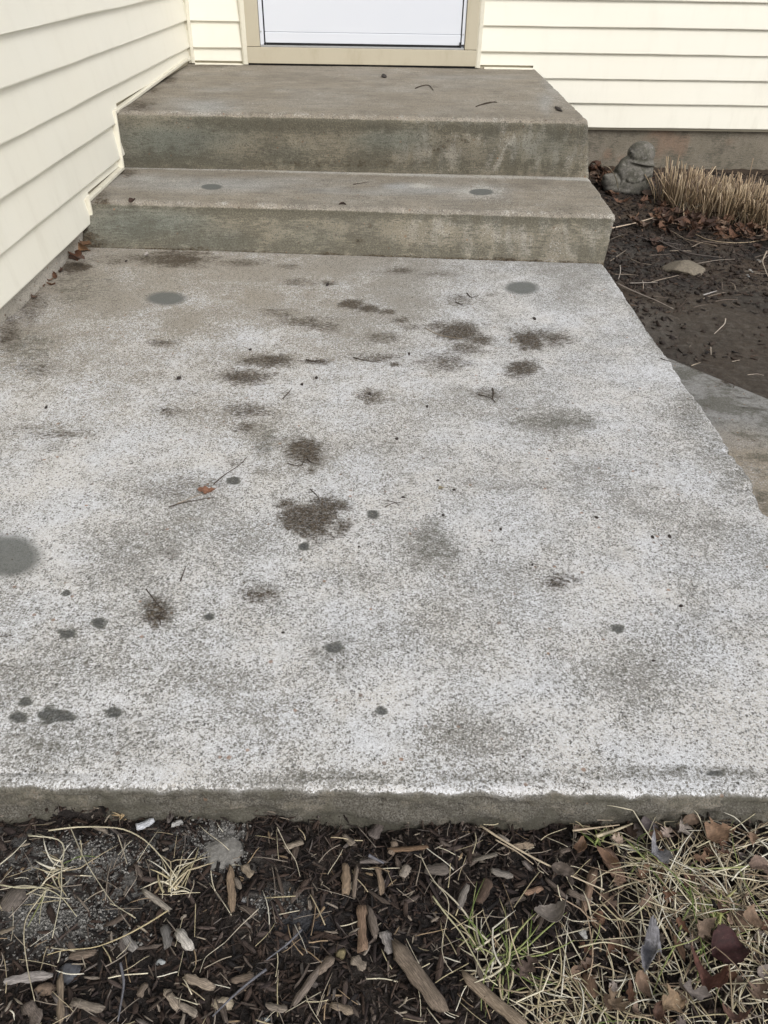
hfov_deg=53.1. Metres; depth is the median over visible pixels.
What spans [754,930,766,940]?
leaf
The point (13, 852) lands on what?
straw
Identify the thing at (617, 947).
leaf
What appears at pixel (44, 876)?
wood chip
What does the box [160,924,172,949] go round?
wood chip
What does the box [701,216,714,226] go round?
leaf
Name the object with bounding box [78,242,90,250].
leaf
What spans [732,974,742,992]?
leaf
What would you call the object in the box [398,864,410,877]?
wood chip
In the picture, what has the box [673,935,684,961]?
leaf
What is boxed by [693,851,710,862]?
leaf
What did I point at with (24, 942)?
straw
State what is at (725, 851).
leaf
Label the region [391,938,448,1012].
split branch
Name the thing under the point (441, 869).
wood chip
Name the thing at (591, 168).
leaf
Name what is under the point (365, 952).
wood chip
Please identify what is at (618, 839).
leaf
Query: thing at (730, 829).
straw
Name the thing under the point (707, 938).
leaf
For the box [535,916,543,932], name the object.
wood chip
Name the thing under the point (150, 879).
wood chip
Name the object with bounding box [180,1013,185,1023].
wood chip
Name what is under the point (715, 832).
leaf
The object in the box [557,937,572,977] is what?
straw
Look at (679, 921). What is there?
leaf
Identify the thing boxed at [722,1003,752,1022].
leaf
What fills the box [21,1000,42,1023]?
wood chip
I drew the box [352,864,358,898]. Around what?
wood chip
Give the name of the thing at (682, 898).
leaf
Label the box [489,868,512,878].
wood chip
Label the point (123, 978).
stick
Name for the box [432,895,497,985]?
straw
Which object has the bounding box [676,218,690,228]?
leaf
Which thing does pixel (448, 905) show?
straw
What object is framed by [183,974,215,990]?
wood chip
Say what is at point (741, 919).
leaf
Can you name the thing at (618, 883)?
leaf
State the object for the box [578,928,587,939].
shell
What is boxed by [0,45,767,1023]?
ground
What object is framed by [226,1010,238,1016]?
wood chip
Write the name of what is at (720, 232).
leaf
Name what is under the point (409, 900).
wood chip
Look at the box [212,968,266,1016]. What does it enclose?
stick
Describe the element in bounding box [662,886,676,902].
leaf
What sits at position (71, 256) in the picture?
leaf
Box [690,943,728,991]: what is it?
leaf
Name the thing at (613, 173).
straw
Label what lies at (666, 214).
leaf
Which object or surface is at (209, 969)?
wood chip
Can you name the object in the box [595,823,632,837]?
straw
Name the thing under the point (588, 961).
leaf
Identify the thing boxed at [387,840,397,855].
wood chip
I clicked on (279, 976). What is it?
wood chip
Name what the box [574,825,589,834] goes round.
leaf
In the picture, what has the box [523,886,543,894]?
wood chip
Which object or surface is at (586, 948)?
leaf
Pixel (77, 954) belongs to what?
wood chip
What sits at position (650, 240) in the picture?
stick
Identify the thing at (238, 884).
wood chip
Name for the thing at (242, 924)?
straw
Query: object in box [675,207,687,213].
leaf
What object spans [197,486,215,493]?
leaf
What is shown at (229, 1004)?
wood chip
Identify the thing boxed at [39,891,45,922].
straw
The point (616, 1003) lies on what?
leaf
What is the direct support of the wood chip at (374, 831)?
on the ground at (744, 369)
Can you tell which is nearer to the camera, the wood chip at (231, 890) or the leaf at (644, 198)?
the wood chip at (231, 890)
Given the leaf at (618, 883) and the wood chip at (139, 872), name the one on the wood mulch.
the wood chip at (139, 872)
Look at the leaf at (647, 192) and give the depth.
3.67 m
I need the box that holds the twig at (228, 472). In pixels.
[214,457,246,483]
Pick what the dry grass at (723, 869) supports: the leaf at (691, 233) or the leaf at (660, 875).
the leaf at (660, 875)
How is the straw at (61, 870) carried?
on the ground at (744, 369)
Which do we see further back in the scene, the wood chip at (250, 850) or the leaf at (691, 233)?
the leaf at (691, 233)
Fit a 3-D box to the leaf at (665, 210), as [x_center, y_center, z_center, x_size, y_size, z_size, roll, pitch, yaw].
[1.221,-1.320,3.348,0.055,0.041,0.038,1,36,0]
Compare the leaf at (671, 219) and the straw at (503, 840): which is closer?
the straw at (503, 840)
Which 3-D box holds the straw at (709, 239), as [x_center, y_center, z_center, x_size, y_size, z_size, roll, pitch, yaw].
[1.338,-1.241,3.245,0.274,0.041,0.616,-11,38,-15]
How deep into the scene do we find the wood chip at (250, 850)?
0.89 m
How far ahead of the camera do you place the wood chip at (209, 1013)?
0.75 m
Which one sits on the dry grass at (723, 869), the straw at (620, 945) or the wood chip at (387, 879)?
the straw at (620, 945)
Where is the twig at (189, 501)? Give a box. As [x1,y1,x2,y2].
[169,497,211,506]
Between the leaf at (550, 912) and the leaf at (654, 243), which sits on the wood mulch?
the leaf at (550, 912)
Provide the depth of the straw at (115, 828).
0.90 m
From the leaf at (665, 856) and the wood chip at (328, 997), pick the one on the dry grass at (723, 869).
the leaf at (665, 856)
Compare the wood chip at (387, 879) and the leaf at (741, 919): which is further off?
the wood chip at (387, 879)
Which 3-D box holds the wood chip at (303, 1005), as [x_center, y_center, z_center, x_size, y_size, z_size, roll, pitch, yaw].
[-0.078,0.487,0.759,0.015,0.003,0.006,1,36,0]
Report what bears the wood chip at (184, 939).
on the wood mulch
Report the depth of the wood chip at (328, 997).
0.76 m
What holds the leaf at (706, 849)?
on the dry grass at (723, 869)
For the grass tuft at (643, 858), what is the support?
on the wood mulch
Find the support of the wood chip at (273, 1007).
on the wood mulch
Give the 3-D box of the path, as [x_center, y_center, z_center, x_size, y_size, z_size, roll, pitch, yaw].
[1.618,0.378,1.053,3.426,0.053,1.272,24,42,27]
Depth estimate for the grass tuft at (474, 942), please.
0.81 m
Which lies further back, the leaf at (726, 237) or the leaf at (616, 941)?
the leaf at (726, 237)
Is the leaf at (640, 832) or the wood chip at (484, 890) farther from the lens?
the leaf at (640, 832)
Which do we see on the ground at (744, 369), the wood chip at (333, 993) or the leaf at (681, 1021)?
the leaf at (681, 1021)
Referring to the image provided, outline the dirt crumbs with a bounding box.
[1,258,610,624]
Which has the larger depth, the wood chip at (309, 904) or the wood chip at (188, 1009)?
the wood chip at (309, 904)
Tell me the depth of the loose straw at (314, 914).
0.81 m
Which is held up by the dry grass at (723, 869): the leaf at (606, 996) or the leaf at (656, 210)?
the leaf at (606, 996)
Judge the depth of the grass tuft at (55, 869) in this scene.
0.86 m
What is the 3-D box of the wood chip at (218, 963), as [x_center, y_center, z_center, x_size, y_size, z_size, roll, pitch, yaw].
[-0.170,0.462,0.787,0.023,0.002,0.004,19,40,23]
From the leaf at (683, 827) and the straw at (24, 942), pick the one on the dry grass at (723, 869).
the leaf at (683, 827)
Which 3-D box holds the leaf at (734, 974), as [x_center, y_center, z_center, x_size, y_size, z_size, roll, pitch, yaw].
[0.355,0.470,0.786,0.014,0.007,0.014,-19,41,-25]
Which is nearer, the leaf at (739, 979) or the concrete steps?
the leaf at (739, 979)
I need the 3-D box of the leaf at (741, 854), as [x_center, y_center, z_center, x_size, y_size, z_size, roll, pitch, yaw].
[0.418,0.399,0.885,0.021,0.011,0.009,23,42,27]
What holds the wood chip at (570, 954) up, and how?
on the wood mulch
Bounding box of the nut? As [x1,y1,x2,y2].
[335,948,345,959]
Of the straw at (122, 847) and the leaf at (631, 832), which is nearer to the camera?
the straw at (122, 847)
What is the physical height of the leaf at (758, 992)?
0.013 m
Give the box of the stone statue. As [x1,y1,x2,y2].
[601,141,654,194]
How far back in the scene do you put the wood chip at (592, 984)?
0.77 m
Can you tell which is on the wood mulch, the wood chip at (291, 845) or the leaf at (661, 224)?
the wood chip at (291, 845)
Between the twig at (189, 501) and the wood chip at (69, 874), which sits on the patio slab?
the twig at (189, 501)
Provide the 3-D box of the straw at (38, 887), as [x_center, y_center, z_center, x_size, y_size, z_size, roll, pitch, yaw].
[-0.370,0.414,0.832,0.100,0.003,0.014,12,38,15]
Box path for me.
[667,358,767,516]
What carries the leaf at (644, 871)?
on the dry grass at (723, 869)
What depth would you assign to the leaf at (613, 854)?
0.87 m
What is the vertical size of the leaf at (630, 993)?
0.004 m
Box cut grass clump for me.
[644,155,767,233]
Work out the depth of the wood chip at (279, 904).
0.83 m
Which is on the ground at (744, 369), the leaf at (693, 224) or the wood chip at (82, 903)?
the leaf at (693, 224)
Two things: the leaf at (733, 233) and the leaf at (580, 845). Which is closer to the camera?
the leaf at (580, 845)
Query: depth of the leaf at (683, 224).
3.17 m
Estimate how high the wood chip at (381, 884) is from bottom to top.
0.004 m
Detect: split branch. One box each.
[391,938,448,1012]
[462,969,526,1023]
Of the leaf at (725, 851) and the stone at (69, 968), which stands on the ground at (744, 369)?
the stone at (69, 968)
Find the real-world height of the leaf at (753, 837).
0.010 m
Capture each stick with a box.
[117,962,124,1021]
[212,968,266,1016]
[266,929,302,959]
[368,853,383,863]
[632,234,680,244]
[650,236,721,257]
[697,259,731,263]
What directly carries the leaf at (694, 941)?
on the ground at (744, 369)
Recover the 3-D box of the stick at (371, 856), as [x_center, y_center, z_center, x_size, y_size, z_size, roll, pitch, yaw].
[-0.009,0.394,0.872,0.020,0.005,0.005,18,40,22]
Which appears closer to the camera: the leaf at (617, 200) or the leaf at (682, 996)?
the leaf at (682, 996)
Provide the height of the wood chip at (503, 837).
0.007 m
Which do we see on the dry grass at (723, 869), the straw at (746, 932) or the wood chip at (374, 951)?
the straw at (746, 932)
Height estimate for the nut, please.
0.013 m
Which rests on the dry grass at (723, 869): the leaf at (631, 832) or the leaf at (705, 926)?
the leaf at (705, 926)
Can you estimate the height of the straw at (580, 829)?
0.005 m
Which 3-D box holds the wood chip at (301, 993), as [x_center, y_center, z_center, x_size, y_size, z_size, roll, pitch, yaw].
[-0.077,0.475,0.769,0.008,0.007,0.043,24,42,28]
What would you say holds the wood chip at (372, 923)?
on the wood mulch
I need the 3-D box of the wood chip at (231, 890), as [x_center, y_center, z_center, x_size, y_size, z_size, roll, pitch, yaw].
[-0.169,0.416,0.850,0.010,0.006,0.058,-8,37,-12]
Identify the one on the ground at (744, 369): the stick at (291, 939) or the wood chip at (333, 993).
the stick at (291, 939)
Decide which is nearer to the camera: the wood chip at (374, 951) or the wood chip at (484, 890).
the wood chip at (374, 951)
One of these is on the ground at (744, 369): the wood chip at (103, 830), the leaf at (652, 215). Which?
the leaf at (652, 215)
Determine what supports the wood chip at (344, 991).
on the ground at (744, 369)
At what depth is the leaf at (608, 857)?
0.87 m
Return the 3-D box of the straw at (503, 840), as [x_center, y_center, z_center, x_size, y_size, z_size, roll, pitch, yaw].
[0.176,0.396,0.878,0.152,0.015,0.011,22,41,26]
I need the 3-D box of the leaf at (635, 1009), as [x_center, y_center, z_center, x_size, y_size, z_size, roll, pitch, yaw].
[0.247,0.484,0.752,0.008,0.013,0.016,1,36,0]
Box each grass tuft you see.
[0,862,74,925]
[31,837,118,895]
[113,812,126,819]
[141,845,213,895]
[430,879,518,954]
[456,910,573,1023]
[580,827,611,846]
[616,834,685,890]
[685,881,742,935]
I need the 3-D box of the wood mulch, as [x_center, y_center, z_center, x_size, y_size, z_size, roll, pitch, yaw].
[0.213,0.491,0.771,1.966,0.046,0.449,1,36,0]
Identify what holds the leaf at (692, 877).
on the dry grass at (723, 869)
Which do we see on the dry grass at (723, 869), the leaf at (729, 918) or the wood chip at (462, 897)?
the leaf at (729, 918)
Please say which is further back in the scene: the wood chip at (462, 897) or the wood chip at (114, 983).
the wood chip at (462, 897)
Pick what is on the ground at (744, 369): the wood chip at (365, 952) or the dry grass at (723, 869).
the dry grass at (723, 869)
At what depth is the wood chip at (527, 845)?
0.90 m
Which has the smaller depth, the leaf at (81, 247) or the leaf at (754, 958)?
the leaf at (754, 958)
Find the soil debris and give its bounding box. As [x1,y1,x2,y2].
[588,170,767,361]
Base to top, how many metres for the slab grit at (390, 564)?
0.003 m
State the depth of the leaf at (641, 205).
3.44 m
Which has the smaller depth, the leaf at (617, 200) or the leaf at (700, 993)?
the leaf at (700, 993)
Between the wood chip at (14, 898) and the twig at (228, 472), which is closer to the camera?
the wood chip at (14, 898)
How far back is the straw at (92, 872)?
0.85 m
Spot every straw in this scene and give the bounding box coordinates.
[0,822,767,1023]
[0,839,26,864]
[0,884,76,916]
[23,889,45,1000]
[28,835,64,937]
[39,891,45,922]
[47,910,167,954]
[48,826,176,877]
[69,824,132,915]
[117,835,126,862]
[225,909,258,941]
[277,827,299,875]
[419,854,452,972]
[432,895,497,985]
[476,914,491,977]
[480,825,603,889]
[495,839,532,863]
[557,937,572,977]
[572,824,619,831]
[578,941,671,975]
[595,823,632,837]
[600,164,618,190]
[612,217,655,228]
[616,282,672,308]
[646,817,655,898]
[671,230,716,245]
[683,193,755,242]
[696,813,754,847]
[732,911,752,962]
[762,251,767,275]
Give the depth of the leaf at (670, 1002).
0.75 m
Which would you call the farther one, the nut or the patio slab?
the patio slab
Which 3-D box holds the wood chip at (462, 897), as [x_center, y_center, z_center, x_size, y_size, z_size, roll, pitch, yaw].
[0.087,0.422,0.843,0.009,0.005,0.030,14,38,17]
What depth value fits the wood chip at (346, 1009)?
0.75 m
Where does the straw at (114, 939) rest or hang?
on the wood mulch
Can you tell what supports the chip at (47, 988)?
on the ground at (744, 369)
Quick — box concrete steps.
[82,64,614,266]
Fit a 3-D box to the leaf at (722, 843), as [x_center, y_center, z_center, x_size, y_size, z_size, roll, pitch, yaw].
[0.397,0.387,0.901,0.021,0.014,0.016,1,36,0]
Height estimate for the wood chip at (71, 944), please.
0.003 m
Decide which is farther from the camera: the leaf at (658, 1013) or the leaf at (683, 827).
the leaf at (683, 827)
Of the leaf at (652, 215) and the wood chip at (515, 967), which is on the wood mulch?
the wood chip at (515, 967)
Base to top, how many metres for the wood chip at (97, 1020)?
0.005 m
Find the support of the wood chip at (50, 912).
on the pale grit at (82, 920)
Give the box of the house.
[0,0,767,325]
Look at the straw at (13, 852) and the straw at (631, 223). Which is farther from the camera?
the straw at (631, 223)
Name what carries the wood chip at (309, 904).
on the ground at (744, 369)
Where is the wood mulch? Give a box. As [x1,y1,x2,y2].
[0,806,767,1023]
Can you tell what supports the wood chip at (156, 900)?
on the wood mulch
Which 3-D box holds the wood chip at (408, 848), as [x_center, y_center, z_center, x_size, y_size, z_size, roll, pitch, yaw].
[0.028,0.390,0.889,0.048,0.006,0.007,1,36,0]
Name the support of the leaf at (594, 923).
on the wood mulch
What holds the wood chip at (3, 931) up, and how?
on the ground at (744, 369)
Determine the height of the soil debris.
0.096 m
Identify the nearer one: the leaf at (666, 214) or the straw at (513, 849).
the straw at (513, 849)
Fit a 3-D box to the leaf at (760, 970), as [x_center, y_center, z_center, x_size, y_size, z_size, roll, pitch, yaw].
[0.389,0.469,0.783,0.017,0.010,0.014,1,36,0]
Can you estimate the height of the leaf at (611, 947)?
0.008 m
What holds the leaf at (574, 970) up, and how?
on the dry grass at (723, 869)
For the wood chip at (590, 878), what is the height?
0.005 m
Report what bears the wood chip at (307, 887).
on the wood mulch
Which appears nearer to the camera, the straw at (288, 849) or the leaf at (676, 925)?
the leaf at (676, 925)
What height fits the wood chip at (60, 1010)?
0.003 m
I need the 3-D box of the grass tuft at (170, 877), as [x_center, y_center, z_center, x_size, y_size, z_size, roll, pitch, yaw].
[-0.230,0.400,0.863,0.075,0.018,0.063,1,36,0]
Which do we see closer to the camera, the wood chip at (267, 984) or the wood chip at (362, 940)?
the wood chip at (267, 984)
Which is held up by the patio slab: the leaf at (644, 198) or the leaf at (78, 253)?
the leaf at (78, 253)
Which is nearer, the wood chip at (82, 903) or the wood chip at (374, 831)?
the wood chip at (82, 903)
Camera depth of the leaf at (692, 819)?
0.92 m
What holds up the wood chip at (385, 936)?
on the ground at (744, 369)
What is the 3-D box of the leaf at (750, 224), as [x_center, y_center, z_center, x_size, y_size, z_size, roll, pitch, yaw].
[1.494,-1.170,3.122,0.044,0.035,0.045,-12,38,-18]
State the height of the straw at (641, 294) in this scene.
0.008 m
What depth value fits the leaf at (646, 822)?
0.92 m
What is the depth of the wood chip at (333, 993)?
0.76 m
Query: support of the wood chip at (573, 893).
on the wood mulch
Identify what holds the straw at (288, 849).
on the wood mulch
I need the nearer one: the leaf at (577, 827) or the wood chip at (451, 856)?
the wood chip at (451, 856)
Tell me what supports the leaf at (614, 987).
on the dry grass at (723, 869)
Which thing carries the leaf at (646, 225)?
on the soil debris
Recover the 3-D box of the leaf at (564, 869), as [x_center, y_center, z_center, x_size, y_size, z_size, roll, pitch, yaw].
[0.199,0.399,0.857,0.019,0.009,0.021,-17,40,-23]
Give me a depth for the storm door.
3.73 m
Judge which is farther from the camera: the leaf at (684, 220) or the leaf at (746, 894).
the leaf at (684, 220)
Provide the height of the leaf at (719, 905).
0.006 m
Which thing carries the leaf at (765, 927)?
on the dry grass at (723, 869)
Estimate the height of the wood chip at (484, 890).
0.006 m
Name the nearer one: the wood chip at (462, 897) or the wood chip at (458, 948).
the wood chip at (458, 948)
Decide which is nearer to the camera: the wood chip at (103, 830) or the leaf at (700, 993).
the leaf at (700, 993)
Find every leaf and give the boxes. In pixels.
[68,250,81,260]
[68,254,84,259]
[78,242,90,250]
[79,240,90,244]
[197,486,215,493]
[516,956,538,976]
[534,894,567,921]
[551,861,574,875]
[570,965,586,983]
[573,835,586,852]
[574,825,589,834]
[575,898,592,907]
[577,957,592,970]
[579,941,594,954]
[588,161,600,169]
[591,918,603,927]
[592,910,604,924]
[597,846,619,865]
[601,892,616,908]
[602,847,626,881]
[603,993,612,1009]
[606,935,625,945]
[606,940,614,956]
[607,985,629,1010]
[609,832,622,843]
[609,978,620,994]
[612,876,623,890]
[613,945,620,951]
[614,197,626,202]
[624,945,637,961]
[626,821,639,840]
[626,978,635,1002]
[632,998,640,1013]
[633,822,644,839]
[634,970,650,997]
[636,863,650,879]
[637,201,645,208]
[638,885,652,906]
[641,189,651,194]
[641,195,651,203]
[641,816,658,830]
[641,915,660,971]
[642,221,649,228]
[646,827,664,840]
[649,211,661,216]
[651,237,661,245]
[651,825,672,863]
[653,207,663,212]
[653,1001,665,1020]
[656,245,666,251]
[657,867,664,884]
[658,1015,674,1023]
[659,205,670,214]
[659,221,667,228]
[660,826,672,837]
[660,932,667,943]
[661,210,670,217]
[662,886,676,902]
[662,983,686,1013]
[668,216,673,222]
[671,896,689,912]
[671,918,685,930]
[672,941,695,948]
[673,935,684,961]
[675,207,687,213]
[675,1015,686,1023]
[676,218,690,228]
[676,917,690,934]
[678,220,688,226]
[678,816,692,835]
[678,977,712,1000]
[678,990,689,1003]
[682,813,701,825]
[683,934,698,949]
[684,873,694,886]
[686,230,696,237]
[690,221,702,228]
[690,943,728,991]
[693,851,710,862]
[695,930,712,940]
[696,917,716,937]
[699,884,713,895]
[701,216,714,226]
[703,846,724,854]
[704,817,735,842]
[711,923,751,964]
[713,231,728,235]
[717,839,731,847]
[717,847,729,861]
[717,901,730,912]
[718,230,731,238]
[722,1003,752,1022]
[725,965,738,981]
[726,912,734,924]
[729,228,739,237]
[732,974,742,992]
[735,910,750,932]
[738,852,751,860]
[741,892,748,909]
[742,904,762,926]
[747,832,759,845]
[747,979,767,1001]
[748,219,754,227]
[749,854,767,870]
[753,242,762,248]
[753,956,766,966]
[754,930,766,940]
[757,964,767,979]
[761,919,767,930]
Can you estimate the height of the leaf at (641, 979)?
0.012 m
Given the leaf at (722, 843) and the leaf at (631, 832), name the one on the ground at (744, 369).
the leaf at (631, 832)
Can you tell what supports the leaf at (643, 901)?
on the dry grass at (723, 869)
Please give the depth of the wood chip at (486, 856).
0.88 m
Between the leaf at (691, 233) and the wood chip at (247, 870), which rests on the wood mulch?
the wood chip at (247, 870)
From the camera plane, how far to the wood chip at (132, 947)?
0.80 m
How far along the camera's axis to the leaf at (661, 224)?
3.16 m
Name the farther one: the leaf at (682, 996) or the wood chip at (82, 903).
the wood chip at (82, 903)
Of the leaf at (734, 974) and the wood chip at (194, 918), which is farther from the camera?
the wood chip at (194, 918)
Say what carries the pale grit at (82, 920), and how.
on the ground at (744, 369)
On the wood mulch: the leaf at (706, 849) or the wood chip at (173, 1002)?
the wood chip at (173, 1002)
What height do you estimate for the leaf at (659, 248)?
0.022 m
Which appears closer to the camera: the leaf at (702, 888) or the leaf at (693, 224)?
the leaf at (702, 888)
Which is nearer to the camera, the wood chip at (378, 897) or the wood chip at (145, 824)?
the wood chip at (378, 897)
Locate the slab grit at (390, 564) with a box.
[0,262,765,787]
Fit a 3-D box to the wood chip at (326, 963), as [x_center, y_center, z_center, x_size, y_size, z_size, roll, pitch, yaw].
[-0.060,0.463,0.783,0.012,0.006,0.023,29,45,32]
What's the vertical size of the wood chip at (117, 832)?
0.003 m
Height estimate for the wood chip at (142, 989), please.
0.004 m
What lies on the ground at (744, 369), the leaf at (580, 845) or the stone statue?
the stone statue
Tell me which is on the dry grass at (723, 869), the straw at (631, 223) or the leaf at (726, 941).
the leaf at (726, 941)
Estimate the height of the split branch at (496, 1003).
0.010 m
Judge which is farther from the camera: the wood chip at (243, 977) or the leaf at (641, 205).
the leaf at (641, 205)
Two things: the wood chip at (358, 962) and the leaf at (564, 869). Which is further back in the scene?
the leaf at (564, 869)
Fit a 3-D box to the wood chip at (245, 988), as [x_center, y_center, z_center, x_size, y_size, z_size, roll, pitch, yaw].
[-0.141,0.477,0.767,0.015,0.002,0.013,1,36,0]
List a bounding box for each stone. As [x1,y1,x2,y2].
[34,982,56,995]
[57,962,80,984]
[156,958,165,965]
[661,260,704,275]
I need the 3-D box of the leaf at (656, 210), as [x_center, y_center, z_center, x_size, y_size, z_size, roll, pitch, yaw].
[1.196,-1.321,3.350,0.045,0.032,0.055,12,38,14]
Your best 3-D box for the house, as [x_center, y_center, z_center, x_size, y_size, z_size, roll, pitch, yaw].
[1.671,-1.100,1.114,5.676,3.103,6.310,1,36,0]
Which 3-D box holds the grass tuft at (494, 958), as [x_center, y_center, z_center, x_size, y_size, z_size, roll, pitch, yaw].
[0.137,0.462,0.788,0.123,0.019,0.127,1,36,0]
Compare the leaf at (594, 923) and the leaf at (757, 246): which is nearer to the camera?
the leaf at (594, 923)
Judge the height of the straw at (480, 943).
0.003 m
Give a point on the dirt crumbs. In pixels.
(314, 455)
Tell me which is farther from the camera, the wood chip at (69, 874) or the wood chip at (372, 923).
the wood chip at (69, 874)
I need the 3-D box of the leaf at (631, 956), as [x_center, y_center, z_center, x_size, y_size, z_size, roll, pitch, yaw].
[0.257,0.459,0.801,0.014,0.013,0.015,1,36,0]
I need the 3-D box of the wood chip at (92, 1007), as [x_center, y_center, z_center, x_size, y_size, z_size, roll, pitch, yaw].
[-0.290,0.483,0.752,0.035,0.005,0.009,8,37,9]
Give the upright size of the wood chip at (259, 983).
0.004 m
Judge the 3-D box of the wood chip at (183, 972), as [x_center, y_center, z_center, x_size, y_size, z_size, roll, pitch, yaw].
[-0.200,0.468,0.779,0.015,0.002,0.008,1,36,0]
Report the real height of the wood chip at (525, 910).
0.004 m
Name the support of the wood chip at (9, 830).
on the wood mulch
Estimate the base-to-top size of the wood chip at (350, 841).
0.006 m
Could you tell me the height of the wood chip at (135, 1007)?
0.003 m
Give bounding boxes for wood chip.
[0,888,27,911]
[0,926,15,934]
[2,826,15,834]
[2,971,52,984]
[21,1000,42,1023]
[40,866,53,890]
[46,904,56,923]
[56,971,64,1023]
[60,872,79,875]
[68,940,76,951]
[68,950,96,960]
[69,998,104,1012]
[75,895,89,911]
[88,1015,106,1023]
[92,824,107,832]
[106,978,121,988]
[108,825,122,837]
[122,930,138,952]
[132,1002,138,1014]
[134,863,144,880]
[135,818,154,830]
[136,982,148,997]
[137,876,165,882]
[142,889,171,911]
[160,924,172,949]
[163,988,180,1010]
[171,819,182,827]
[174,928,194,950]
[178,1002,197,1017]
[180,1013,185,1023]
[181,970,192,974]
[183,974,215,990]
[189,905,200,926]
[200,1010,213,1018]
[202,965,210,989]
[209,957,225,969]
[211,997,234,1009]
[226,864,235,912]
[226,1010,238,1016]
[231,971,253,983]
[233,877,241,888]
[234,984,249,996]
[240,863,254,877]
[243,846,263,856]
[243,875,258,896]
[255,981,276,991]
[259,981,271,988]
[265,1002,287,1012]
[269,970,285,987]
[273,895,287,918]
[282,839,303,848]
[291,966,319,1006]
[298,1002,312,1008]
[300,886,313,889]
[307,898,311,909]
[313,994,331,1009]
[316,955,334,975]
[326,869,341,884]
[329,1002,352,1014]
[332,988,335,999]
[340,862,350,895]
[341,980,347,1004]
[342,833,355,845]
[350,955,366,970]
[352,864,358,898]
[356,905,367,952]
[363,944,369,955]
[365,889,390,904]
[367,824,383,838]
[367,905,378,938]
[373,943,376,962]
[375,865,384,894]
[378,930,392,954]
[385,869,392,887]
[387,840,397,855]
[387,845,428,851]
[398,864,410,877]
[400,894,419,904]
[424,862,449,875]
[447,853,454,866]
[456,940,460,955]
[457,883,469,909]
[472,852,497,861]
[473,956,482,980]
[475,877,492,904]
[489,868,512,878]
[497,833,509,841]
[505,961,519,978]
[511,841,533,851]
[522,907,534,920]
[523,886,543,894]
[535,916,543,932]
[563,952,575,957]
[567,889,590,901]
[581,867,597,912]
[582,972,598,999]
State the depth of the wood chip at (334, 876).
0.86 m
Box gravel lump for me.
[204,836,243,870]
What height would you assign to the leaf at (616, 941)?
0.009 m
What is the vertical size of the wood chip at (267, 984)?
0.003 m
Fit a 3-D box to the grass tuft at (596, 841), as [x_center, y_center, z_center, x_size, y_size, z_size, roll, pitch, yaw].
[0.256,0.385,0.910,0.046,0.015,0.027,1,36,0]
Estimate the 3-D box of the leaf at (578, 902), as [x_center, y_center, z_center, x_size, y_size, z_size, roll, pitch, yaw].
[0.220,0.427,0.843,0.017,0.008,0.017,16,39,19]
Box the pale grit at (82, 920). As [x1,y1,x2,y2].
[0,817,305,963]
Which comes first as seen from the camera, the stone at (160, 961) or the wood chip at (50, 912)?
the stone at (160, 961)
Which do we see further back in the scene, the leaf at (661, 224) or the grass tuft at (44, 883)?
the leaf at (661, 224)
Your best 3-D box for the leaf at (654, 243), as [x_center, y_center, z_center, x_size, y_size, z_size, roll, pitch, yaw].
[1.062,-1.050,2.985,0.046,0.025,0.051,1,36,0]
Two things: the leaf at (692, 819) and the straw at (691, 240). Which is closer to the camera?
the leaf at (692, 819)
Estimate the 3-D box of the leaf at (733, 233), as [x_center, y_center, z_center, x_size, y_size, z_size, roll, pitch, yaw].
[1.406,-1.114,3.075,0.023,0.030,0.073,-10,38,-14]
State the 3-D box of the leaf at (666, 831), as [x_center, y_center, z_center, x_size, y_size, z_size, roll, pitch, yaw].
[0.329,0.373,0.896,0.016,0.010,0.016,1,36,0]
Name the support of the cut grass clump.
on the ground at (744, 369)
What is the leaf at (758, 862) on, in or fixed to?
on the dry grass at (723, 869)
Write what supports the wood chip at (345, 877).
on the wood mulch
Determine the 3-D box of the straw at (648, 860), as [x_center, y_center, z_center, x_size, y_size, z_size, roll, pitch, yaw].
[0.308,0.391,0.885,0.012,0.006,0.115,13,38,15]
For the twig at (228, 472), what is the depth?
1.44 m
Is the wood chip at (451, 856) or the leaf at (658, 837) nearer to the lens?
the wood chip at (451, 856)
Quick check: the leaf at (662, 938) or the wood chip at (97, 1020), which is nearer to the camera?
the wood chip at (97, 1020)
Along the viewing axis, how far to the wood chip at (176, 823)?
0.91 m
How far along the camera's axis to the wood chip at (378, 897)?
0.84 m
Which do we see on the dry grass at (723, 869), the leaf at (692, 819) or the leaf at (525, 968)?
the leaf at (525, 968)
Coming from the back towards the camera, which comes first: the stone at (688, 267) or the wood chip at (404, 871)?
the stone at (688, 267)
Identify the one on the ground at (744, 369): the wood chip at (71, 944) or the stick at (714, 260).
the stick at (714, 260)
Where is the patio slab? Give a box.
[0,247,767,832]
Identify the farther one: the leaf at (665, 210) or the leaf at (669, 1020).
the leaf at (665, 210)
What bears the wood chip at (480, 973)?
on the wood mulch
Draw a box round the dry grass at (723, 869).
[492,805,767,1023]
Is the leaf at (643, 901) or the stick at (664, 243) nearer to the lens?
the leaf at (643, 901)
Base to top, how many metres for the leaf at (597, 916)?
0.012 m
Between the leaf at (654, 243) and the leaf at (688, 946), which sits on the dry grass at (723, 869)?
the leaf at (688, 946)
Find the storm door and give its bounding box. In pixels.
[263,0,462,47]
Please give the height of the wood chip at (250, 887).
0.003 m
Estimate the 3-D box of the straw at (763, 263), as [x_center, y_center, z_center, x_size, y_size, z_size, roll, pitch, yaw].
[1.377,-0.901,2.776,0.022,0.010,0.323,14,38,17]
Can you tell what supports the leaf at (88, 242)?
on the patio slab
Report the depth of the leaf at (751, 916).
0.82 m

